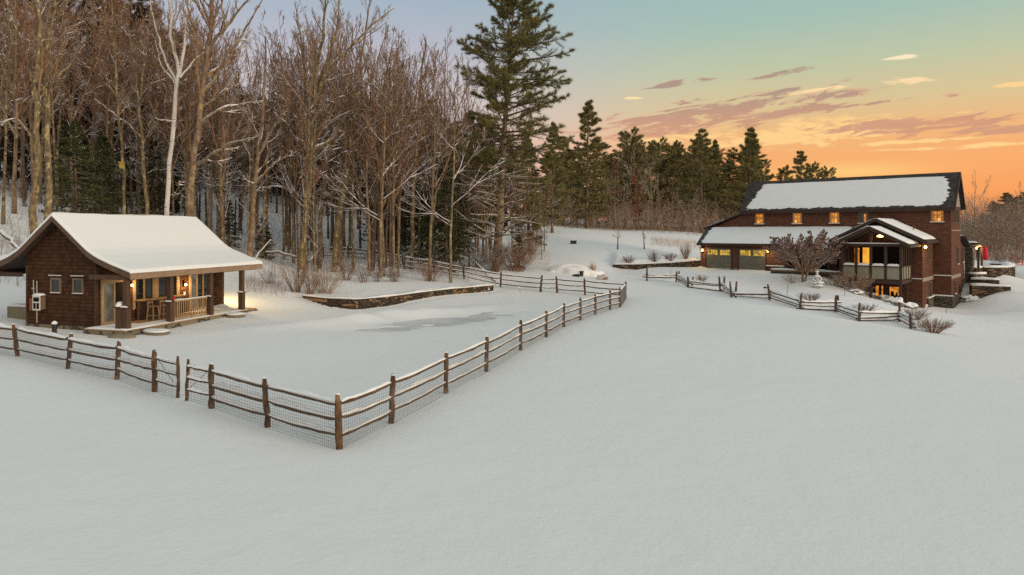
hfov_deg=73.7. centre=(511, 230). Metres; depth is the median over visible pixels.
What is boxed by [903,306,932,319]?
bare shrub
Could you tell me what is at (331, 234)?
bare tree
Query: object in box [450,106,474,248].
bare tree
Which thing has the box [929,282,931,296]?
window
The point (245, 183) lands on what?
bare tree
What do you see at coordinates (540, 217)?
bare tree
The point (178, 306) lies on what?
porch table
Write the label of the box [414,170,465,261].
hemlock tree
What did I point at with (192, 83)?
bare tree
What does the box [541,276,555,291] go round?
gate leaf
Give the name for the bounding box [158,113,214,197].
bare tree
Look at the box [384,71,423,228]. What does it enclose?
bare tree
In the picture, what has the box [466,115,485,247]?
bare tree
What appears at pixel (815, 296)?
bare shrub
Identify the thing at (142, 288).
window
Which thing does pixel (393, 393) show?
rail fence
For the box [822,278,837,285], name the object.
bare shrub
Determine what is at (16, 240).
forest brush
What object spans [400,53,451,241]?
bare tree
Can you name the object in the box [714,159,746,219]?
white pine
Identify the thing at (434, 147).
bare tree
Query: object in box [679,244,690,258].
bare shrub
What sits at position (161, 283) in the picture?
window
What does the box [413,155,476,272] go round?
hemlock tree
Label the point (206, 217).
bare tree
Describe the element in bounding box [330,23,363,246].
bare tree
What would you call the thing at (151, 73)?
evergreen tree
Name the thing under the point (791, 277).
bare shrub
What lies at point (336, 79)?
bare tree
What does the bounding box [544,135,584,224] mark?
white pine
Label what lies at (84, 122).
evergreen tree
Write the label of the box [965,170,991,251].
bare tree
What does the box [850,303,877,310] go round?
bare shrub
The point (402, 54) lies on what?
bare tree
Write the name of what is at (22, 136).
bare tree
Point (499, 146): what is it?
bare tree
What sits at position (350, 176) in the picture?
evergreen tree
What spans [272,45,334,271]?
bare tree
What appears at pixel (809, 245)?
hydrangea tree
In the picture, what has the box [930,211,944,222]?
window
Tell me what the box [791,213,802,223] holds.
window
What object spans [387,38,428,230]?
bare tree
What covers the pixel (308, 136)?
bare tree
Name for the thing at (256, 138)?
bare tree
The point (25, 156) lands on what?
bare tree
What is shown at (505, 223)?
evergreen tree
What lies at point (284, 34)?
bare tree
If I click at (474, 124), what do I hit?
evergreen tree
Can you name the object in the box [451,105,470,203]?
bare tree
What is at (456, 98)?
bare tree
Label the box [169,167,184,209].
hemlock tree
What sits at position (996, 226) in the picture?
wood edge brush
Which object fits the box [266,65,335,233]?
bare tree
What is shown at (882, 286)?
lower window
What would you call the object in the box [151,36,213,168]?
bare tree
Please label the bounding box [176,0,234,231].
bare tree
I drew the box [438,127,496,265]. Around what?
bare tree
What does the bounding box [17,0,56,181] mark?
bare tree
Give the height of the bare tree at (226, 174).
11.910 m
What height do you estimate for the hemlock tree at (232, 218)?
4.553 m
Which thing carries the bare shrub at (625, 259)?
on the snow ground at (660, 426)
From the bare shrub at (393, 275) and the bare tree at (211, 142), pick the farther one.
the bare tree at (211, 142)
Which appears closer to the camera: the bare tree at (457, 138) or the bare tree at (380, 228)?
the bare tree at (380, 228)
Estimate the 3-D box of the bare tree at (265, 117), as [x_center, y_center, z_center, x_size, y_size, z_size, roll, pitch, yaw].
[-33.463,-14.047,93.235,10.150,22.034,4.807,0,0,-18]
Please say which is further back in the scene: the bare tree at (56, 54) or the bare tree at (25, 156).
the bare tree at (56, 54)
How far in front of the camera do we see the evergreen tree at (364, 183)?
104.83 m
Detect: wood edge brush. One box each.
[544,196,735,233]
[960,193,1023,260]
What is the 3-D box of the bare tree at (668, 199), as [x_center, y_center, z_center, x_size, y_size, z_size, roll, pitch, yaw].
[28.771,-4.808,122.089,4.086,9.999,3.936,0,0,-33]
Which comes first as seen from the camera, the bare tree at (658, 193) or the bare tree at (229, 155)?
the bare tree at (229, 155)
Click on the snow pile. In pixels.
(570, 269)
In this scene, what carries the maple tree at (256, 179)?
on the snow ground at (660, 426)
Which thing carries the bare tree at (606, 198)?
on the snow ground at (660, 426)
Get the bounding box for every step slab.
[142,328,169,335]
[226,312,245,317]
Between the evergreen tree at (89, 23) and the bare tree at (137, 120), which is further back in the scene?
the evergreen tree at (89, 23)
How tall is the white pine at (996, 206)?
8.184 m
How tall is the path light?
0.656 m
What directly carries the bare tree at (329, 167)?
on the snow ground at (660, 426)
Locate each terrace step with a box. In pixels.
[968,283,1010,297]
[969,272,986,282]
[970,277,999,283]
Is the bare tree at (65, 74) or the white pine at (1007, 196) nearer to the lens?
the bare tree at (65, 74)
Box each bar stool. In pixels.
[146,301,159,320]
[159,299,165,317]
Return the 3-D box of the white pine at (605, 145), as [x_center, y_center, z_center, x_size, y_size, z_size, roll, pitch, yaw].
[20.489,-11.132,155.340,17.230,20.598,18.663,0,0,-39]
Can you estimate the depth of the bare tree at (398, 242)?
59.08 m
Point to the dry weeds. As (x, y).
(274, 285)
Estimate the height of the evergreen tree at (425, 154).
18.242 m
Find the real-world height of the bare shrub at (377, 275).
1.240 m
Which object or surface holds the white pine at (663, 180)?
on the snow ground at (660, 426)
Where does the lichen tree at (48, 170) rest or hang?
on the snow ground at (660, 426)
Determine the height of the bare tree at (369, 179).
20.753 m
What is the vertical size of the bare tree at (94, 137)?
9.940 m
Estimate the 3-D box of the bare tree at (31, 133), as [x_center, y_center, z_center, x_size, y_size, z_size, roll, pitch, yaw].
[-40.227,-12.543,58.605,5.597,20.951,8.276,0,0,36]
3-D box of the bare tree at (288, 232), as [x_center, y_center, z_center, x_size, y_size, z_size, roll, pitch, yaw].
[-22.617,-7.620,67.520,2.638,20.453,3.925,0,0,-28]
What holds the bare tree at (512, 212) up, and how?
on the snow ground at (660, 426)
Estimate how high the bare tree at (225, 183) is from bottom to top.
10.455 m
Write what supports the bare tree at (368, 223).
on the snow ground at (660, 426)
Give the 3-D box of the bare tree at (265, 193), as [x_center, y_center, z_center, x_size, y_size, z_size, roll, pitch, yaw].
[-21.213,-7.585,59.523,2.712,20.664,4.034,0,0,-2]
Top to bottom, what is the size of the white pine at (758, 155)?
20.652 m
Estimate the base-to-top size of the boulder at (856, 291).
0.699 m
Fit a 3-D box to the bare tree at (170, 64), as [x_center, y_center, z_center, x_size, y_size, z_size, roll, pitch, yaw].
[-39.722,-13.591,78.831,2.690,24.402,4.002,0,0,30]
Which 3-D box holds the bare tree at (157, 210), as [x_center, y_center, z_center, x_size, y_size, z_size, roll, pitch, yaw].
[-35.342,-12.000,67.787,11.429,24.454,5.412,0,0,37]
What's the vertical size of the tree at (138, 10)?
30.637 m
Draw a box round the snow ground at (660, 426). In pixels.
[0,160,1023,574]
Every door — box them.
[100,280,122,325]
[189,274,206,309]
[707,248,730,268]
[739,249,764,270]
[863,248,868,263]
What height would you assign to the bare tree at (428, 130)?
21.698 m
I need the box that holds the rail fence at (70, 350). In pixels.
[0,323,155,391]
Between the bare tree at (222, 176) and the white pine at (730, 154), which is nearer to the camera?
the bare tree at (222, 176)
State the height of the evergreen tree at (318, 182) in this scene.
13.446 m
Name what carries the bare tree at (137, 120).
on the snow ground at (660, 426)
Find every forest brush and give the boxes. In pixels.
[0,170,492,278]
[0,175,60,240]
[0,228,23,285]
[215,231,470,280]
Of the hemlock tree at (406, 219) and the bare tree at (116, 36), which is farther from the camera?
the hemlock tree at (406, 219)
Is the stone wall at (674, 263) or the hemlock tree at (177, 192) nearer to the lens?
the stone wall at (674, 263)
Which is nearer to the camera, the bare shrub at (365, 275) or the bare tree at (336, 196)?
the bare shrub at (365, 275)
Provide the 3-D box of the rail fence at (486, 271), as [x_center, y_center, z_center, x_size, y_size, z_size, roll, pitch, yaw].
[-3.655,3.544,57.397,15.501,2.885,0.613,0,0,39]
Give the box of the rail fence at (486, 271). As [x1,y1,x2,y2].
[403,254,542,291]
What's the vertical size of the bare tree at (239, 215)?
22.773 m
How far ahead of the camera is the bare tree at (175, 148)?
69.99 m
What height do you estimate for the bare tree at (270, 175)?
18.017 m
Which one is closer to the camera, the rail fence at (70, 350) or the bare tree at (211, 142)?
the rail fence at (70, 350)
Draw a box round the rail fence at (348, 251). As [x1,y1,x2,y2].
[322,246,403,266]
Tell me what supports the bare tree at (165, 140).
on the snow ground at (660, 426)
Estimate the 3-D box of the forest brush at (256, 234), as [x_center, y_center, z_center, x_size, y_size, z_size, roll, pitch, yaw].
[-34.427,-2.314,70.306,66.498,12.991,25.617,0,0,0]
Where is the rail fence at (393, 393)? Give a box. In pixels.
[334,287,620,449]
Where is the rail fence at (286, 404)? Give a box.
[208,363,336,449]
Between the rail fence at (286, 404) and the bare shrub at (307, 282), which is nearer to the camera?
the rail fence at (286, 404)
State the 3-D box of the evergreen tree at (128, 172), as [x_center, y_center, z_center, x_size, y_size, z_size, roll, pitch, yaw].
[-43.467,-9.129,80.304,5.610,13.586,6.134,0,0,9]
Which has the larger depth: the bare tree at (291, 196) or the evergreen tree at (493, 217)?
the evergreen tree at (493, 217)
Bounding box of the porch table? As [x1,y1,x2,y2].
[165,298,190,317]
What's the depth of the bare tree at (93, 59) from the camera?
81.34 m
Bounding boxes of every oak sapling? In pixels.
[603,159,623,222]
[629,172,643,229]
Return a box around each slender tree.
[95,0,139,213]
[107,0,173,214]
[344,47,407,270]
[395,34,442,268]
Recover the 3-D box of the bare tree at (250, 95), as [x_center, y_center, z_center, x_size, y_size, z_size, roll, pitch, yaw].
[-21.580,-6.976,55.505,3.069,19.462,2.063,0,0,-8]
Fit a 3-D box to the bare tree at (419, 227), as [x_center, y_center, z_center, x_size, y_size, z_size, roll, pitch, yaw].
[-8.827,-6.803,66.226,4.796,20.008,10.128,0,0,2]
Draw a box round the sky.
[6,0,1023,220]
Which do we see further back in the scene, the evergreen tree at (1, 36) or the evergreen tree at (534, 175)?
the evergreen tree at (534, 175)
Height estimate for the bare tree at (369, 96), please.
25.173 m
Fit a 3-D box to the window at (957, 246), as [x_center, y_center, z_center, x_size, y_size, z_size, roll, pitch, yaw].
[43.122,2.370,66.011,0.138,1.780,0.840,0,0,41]
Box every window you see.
[48,275,61,292]
[70,275,84,293]
[133,278,155,309]
[156,276,178,296]
[754,214,764,224]
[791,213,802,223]
[828,212,839,223]
[857,212,868,223]
[875,285,879,295]
[881,285,883,294]
[889,286,898,295]
[928,245,930,260]
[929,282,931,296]
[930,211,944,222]
[954,280,956,294]
[956,246,958,264]
[961,246,963,262]
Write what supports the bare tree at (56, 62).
on the snow ground at (660, 426)
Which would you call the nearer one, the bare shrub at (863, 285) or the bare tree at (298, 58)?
the bare shrub at (863, 285)
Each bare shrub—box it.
[256,263,286,282]
[279,260,310,292]
[295,265,322,293]
[300,264,350,293]
[330,256,359,280]
[354,266,372,282]
[370,267,383,281]
[383,266,404,281]
[414,260,448,281]
[461,243,491,267]
[476,238,510,271]
[486,235,545,271]
[512,225,548,253]
[620,256,635,262]
[646,250,661,261]
[663,253,676,260]
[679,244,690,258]
[694,275,707,281]
[782,273,800,283]
[797,292,821,300]
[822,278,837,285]
[829,270,850,287]
[833,268,880,290]
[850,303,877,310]
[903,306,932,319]
[913,316,955,333]
[980,248,1023,263]
[998,249,1023,261]
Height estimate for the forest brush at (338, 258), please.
5.221 m
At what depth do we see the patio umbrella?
72.83 m
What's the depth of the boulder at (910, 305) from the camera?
53.03 m
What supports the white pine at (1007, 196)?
on the snow ground at (660, 426)
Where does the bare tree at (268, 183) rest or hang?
on the snow ground at (660, 426)
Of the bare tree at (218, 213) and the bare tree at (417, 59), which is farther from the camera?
the bare tree at (417, 59)
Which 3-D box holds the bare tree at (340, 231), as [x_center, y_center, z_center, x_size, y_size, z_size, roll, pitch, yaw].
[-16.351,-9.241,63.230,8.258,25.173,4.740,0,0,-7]
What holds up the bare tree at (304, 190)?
on the snow ground at (660, 426)
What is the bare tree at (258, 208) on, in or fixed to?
on the snow ground at (660, 426)
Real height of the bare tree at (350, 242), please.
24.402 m
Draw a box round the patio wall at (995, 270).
[974,262,1014,277]
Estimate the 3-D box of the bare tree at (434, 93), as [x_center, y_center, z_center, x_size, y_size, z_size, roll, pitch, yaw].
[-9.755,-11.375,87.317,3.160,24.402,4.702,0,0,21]
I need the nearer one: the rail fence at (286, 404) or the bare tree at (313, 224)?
the rail fence at (286, 404)
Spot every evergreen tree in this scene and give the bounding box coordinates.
[0,0,40,171]
[0,1,42,168]
[0,66,29,180]
[1,89,44,189]
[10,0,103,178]
[21,0,136,180]
[26,0,90,147]
[43,83,100,192]
[65,0,146,165]
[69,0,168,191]
[109,3,191,179]
[115,100,163,208]
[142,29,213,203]
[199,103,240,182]
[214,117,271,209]
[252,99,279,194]
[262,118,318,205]
[271,175,299,185]
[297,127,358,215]
[331,128,362,207]
[332,112,372,206]
[357,133,418,186]
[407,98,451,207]
[417,137,449,231]
[441,120,473,227]
[451,110,486,214]
[464,139,497,229]
[476,120,508,192]
[485,138,525,226]
[512,142,545,230]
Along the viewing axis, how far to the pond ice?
37.56 m
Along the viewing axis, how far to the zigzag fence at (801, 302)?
45.69 m
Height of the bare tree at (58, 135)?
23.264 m
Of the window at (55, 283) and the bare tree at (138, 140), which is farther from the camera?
the bare tree at (138, 140)
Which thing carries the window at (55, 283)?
in the pool cabin
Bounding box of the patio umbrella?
[983,246,987,259]
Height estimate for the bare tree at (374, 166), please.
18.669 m
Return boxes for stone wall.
[302,284,493,309]
[613,259,700,269]
[771,268,840,280]
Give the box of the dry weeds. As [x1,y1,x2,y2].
[245,270,286,293]
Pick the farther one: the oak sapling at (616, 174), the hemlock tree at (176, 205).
the oak sapling at (616, 174)
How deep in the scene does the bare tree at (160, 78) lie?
54.20 m
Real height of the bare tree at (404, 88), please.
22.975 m
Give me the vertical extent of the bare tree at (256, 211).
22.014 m
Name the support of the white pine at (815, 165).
on the snow ground at (660, 426)
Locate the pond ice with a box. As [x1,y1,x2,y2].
[354,311,523,331]
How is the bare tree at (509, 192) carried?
on the snow ground at (660, 426)
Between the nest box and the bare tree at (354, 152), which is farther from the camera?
the bare tree at (354, 152)
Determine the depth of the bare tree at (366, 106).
65.14 m
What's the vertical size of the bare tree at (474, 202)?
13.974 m
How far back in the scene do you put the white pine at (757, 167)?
125.44 m
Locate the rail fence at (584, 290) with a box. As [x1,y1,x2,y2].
[555,276,624,294]
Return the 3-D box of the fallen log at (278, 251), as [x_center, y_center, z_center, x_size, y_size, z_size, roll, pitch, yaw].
[-19.963,1.955,58.984,4.546,0.687,0.335,0,0,26]
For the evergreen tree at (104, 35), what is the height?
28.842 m
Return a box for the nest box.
[118,162,124,168]
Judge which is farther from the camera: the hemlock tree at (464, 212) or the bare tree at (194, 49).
the bare tree at (194, 49)
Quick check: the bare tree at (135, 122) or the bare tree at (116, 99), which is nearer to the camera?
the bare tree at (135, 122)
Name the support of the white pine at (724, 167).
on the snow ground at (660, 426)
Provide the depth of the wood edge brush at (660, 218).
117.68 m
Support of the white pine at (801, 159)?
on the snow ground at (660, 426)
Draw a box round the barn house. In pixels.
[696,172,983,307]
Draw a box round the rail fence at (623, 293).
[621,281,626,305]
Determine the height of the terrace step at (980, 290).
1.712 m
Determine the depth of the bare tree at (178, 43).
69.57 m
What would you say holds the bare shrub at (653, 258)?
on the snow ground at (660, 426)
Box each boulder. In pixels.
[597,274,607,279]
[849,288,863,294]
[865,292,875,297]
[875,295,893,302]
[890,297,904,306]
[904,302,918,308]
[960,294,979,302]
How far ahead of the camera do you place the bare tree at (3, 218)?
50.09 m
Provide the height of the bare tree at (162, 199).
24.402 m
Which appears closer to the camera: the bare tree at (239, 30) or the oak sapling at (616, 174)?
the bare tree at (239, 30)
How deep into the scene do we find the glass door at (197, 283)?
38.95 m
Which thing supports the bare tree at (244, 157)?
on the snow ground at (660, 426)
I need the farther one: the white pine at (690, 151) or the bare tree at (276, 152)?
the white pine at (690, 151)
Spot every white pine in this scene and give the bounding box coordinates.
[453,0,577,271]
[456,138,487,251]
[509,135,550,251]
[533,151,573,215]
[537,121,570,232]
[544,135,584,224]
[550,148,598,223]
[550,162,598,214]
[559,99,618,228]
[568,141,632,225]
[583,155,623,226]
[600,157,651,227]
[603,140,649,229]
[604,126,666,227]
[610,149,659,227]
[638,144,669,225]
[644,136,686,229]
[653,139,698,229]
[653,141,692,231]
[669,145,732,226]
[673,128,721,232]
[674,147,737,224]
[681,138,729,231]
[700,139,731,224]
[711,147,763,211]
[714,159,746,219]
[719,126,765,216]
[730,144,770,210]
[742,157,776,186]
[776,164,796,180]
[788,151,814,179]
[803,161,827,178]
[817,165,836,178]
[970,201,1010,238]
[997,192,1022,240]
[1008,192,1023,230]
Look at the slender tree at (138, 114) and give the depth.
55.95 m
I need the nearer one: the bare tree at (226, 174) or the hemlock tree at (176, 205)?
the bare tree at (226, 174)
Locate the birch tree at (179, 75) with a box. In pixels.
[150,0,212,214]
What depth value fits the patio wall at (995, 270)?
70.79 m
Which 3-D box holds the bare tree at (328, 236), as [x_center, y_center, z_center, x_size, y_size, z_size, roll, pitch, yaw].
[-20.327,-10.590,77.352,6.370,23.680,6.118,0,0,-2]
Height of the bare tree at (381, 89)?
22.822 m
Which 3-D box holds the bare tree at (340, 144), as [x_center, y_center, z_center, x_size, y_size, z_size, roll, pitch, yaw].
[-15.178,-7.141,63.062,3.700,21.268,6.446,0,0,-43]
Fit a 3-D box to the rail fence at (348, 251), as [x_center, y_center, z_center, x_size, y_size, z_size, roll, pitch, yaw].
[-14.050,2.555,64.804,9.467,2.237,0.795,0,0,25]
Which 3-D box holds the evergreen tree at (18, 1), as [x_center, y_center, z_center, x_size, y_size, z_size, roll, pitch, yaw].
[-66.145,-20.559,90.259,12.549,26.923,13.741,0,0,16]
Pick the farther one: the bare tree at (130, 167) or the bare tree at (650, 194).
the bare tree at (650, 194)
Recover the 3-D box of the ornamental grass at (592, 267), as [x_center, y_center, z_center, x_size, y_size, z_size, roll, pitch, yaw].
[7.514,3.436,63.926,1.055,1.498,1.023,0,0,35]
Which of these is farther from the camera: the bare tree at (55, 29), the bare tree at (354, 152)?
the bare tree at (354, 152)
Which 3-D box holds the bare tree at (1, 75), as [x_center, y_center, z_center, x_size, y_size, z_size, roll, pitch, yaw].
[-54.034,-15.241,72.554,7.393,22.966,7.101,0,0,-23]
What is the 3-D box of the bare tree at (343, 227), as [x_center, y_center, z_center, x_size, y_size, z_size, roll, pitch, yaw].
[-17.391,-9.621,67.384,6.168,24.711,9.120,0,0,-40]
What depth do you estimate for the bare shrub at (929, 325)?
40.86 m
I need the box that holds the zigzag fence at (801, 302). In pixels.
[642,267,915,328]
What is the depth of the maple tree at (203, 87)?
49.85 m
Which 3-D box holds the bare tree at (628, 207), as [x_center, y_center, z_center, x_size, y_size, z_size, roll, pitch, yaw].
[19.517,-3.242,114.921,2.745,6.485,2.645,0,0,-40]
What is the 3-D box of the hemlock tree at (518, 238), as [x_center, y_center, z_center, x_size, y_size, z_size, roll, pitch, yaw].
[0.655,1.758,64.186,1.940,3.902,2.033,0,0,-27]
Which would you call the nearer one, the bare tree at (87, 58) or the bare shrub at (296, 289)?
the bare shrub at (296, 289)
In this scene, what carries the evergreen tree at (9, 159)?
on the snow ground at (660, 426)
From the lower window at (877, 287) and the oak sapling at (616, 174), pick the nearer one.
the lower window at (877, 287)
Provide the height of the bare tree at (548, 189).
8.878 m
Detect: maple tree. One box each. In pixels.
[171,0,262,216]
[239,37,296,256]
[267,0,393,269]
[301,58,376,268]
[323,0,398,271]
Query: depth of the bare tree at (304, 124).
70.52 m
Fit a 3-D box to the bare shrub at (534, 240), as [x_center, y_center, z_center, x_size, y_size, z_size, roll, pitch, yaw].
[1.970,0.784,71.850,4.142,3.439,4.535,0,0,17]
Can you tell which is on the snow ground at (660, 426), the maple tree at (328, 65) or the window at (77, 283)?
the maple tree at (328, 65)
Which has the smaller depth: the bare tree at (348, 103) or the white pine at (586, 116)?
the bare tree at (348, 103)
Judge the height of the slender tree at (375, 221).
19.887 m
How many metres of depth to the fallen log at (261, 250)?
57.40 m
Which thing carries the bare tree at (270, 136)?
on the snow ground at (660, 426)
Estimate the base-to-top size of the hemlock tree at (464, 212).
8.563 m
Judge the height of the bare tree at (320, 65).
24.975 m
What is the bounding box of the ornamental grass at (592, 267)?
[588,262,596,269]
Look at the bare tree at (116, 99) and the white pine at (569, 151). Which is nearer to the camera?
the bare tree at (116, 99)
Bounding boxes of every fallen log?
[0,227,17,248]
[255,237,272,258]
[265,250,296,257]
[474,261,496,281]
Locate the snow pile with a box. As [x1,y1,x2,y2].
[547,263,603,276]
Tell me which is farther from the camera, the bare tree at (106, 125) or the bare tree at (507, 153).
the bare tree at (507, 153)
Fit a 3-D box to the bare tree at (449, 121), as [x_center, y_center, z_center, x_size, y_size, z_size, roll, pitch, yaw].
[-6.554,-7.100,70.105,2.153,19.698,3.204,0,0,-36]
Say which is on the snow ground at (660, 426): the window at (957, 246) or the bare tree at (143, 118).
the bare tree at (143, 118)
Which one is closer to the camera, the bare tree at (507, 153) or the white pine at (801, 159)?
the bare tree at (507, 153)
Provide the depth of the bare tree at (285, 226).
71.08 m
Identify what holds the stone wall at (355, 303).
on the snow ground at (660, 426)
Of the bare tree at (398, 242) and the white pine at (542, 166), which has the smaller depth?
the bare tree at (398, 242)
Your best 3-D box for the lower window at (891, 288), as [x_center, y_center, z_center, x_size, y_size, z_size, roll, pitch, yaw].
[34.846,5.475,62.240,0.890,0.890,0.066,0,0,41]
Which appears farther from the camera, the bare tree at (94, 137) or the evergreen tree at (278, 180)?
the evergreen tree at (278, 180)
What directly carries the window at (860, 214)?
in the barn house
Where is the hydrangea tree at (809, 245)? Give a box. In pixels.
[763,229,847,281]
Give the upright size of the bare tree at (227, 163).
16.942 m
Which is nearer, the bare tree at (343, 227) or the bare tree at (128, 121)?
the bare tree at (343, 227)
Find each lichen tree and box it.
[0,0,59,234]
[31,0,87,219]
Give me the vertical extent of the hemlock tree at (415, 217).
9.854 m
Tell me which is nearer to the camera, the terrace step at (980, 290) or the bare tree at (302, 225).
the bare tree at (302, 225)
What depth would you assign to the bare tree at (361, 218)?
57.63 m
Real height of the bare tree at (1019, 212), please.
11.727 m
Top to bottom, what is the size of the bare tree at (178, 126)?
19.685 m
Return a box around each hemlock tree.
[39,120,110,214]
[43,115,88,206]
[78,133,132,213]
[86,143,126,213]
[126,139,171,214]
[155,167,184,215]
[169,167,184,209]
[216,200,242,248]
[253,214,276,260]
[359,177,409,253]
[362,175,386,232]
[376,175,417,251]
[395,166,423,242]
[405,197,432,257]
[407,180,422,234]
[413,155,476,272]
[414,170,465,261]
[436,177,480,255]
[452,212,467,253]
[509,229,526,267]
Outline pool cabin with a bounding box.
[0,212,262,338]
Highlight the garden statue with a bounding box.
[812,271,823,287]
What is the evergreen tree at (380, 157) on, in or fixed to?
on the snow ground at (660, 426)
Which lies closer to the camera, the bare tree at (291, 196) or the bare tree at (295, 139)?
the bare tree at (291, 196)
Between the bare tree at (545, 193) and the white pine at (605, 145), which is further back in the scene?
the white pine at (605, 145)
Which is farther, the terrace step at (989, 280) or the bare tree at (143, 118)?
the bare tree at (143, 118)
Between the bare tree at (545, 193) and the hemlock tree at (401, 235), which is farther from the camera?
the bare tree at (545, 193)
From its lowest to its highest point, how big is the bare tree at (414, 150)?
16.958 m
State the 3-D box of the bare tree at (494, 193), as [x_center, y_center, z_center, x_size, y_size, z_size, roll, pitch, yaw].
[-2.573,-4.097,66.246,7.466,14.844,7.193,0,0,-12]
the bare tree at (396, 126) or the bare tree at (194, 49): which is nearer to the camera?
the bare tree at (396, 126)
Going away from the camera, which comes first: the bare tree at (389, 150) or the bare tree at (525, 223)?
the bare tree at (389, 150)
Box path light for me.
[51,321,57,332]
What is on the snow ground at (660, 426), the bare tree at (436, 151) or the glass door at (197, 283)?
the bare tree at (436, 151)
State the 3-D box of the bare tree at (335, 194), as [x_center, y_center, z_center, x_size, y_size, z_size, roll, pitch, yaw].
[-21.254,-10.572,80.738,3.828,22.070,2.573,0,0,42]
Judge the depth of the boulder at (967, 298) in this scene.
65.89 m
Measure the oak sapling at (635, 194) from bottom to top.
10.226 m
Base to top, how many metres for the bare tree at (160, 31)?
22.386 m
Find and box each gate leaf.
[154,352,179,397]
[185,358,209,407]
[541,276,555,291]
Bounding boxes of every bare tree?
[0,0,28,224]
[0,0,54,185]
[0,0,67,213]
[0,0,75,196]
[0,0,77,206]
[0,0,90,203]
[0,0,103,189]
[0,0,125,167]
[0,1,17,138]
[0,1,69,197]
[0,5,29,60]
[0,14,30,142]
[0,31,33,123]
[0,36,29,128]
[0,115,52,198]
[11,1,33,197]
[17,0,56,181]
[17,0,87,149]
[22,0,83,187]
[34,0,87,202]
[35,6,69,211]
[42,1,86,121]
[46,0,110,162]
[49,0,87,198]
[50,0,138,209]
[51,5,113,210]
[53,0,167,211]
[55,0,103,105]
[69,0,110,180]
[69,113,128,173]
[70,0,169,207]
[75,0,144,175]
[82,0,106,157]
[85,0,153,210]
[89,1,158,196]
[89,6,150,148]
[90,13,148,212]
[95,0,169,214]
[99,13,143,206]
[100,0,159,211]
[101,31,180,214]
[111,125,155,212]
[114,6,169,208]
[116,0,189,214]
[116,114,178,214]
[119,2,150,210]
[130,0,181,197]
[139,0,172,213]
[139,7,207,215]
[140,0,217,215]
[144,0,225,194]
[146,10,192,203]
[148,8,245,239]
[148,56,206,173]
[149,10,175,152]
[150,10,183,163]
[150,13,208,200]
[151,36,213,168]
[154,60,251,226]
[156,4,235,216]
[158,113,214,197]
[159,44,271,202]
[168,48,206,167]
[168,56,235,176]
[169,18,213,218]
[170,14,209,128]
[171,15,222,215]
[171,36,228,220]
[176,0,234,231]
[182,7,240,226]
[183,22,248,209]
[191,41,251,186]
[195,130,258,226]
[196,46,227,228]
[196,118,260,207]
[197,78,245,209]
[199,37,224,198]
[204,33,271,242]
[208,36,322,249]
[208,60,244,136]
[209,66,248,243]
[211,62,251,232]
[214,35,264,230]
[220,34,296,246]
[224,131,272,216]
[226,120,263,234]
[229,28,267,243]
[229,51,280,232]
[230,57,294,205]
[234,72,259,218]
[236,166,272,257]
[238,48,261,229]
[240,78,282,254]
[241,84,299,245]
[250,29,287,258]
[254,92,281,202]
[255,10,318,248]
[256,49,299,212]
[264,12,321,254]
[265,39,326,255]
[265,52,302,263]
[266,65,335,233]
[267,30,299,259]
[267,30,338,268]
[269,23,327,250]
[270,72,335,198]
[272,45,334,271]
[272,50,297,252]
[273,27,347,270]
[273,31,343,195]
[278,31,308,232]
[278,65,301,206]
[279,16,352,264]
[290,28,339,239]
[291,0,378,262]
[291,53,337,231]
[293,46,326,271]
[294,173,334,270]
[299,37,361,250]
[306,60,340,186]
[307,34,343,151]
[308,56,354,238]
[309,8,367,253]
[317,111,359,239]
[321,40,355,186]
[321,41,360,265]
[321,50,370,206]
[324,49,441,277]
[326,73,338,222]
[327,14,376,248]
[329,20,366,254]
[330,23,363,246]
[335,66,404,244]
[336,46,411,275]
[338,13,370,271]
[341,37,378,229]
[342,25,415,267]
[348,46,400,241]
[349,27,386,258]
[349,36,443,275]
[349,65,404,268]
[351,154,395,273]
[352,28,421,276]
[353,27,393,232]
[353,68,426,272]
[357,44,411,182]
[359,52,431,276]
[372,44,421,174]
[374,41,414,153]
[378,21,407,253]
[379,36,429,188]
[380,28,416,257]
[383,163,426,253]
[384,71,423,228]
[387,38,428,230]
[391,67,444,257]
[397,57,504,282]
[399,54,446,243]
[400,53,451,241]
[401,108,421,204]
[402,63,452,197]
[405,87,472,249]
[409,26,489,200]
[417,48,463,277]
[420,90,448,256]
[423,41,448,205]
[424,48,449,230]
[432,91,484,209]
[433,68,455,242]
[437,48,474,223]
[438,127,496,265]
[440,53,469,260]
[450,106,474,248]
[450,113,523,258]
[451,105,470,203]
[452,84,481,228]
[461,127,497,263]
[461,132,496,255]
[465,105,507,261]
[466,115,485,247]
[471,108,517,255]
[483,109,518,216]
[496,144,519,241]
[503,181,523,247]
[505,158,535,263]
[510,168,559,241]
[514,196,531,250]
[521,154,530,247]
[530,171,554,250]
[537,188,545,258]
[563,187,577,228]
[596,175,613,229]
[599,162,630,228]
[612,173,633,229]
[613,142,651,228]
[625,193,634,224]
[633,155,656,229]
[635,181,652,221]
[653,173,663,226]
[662,177,675,230]
[681,190,700,229]
[962,192,980,232]
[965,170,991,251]
[1010,182,1022,249]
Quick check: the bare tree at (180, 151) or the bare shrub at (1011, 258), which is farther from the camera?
the bare shrub at (1011, 258)
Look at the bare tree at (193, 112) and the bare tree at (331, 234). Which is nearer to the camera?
the bare tree at (193, 112)
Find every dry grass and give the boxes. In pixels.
[528,249,549,273]
[652,236,696,247]
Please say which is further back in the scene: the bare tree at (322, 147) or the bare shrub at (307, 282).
the bare tree at (322, 147)

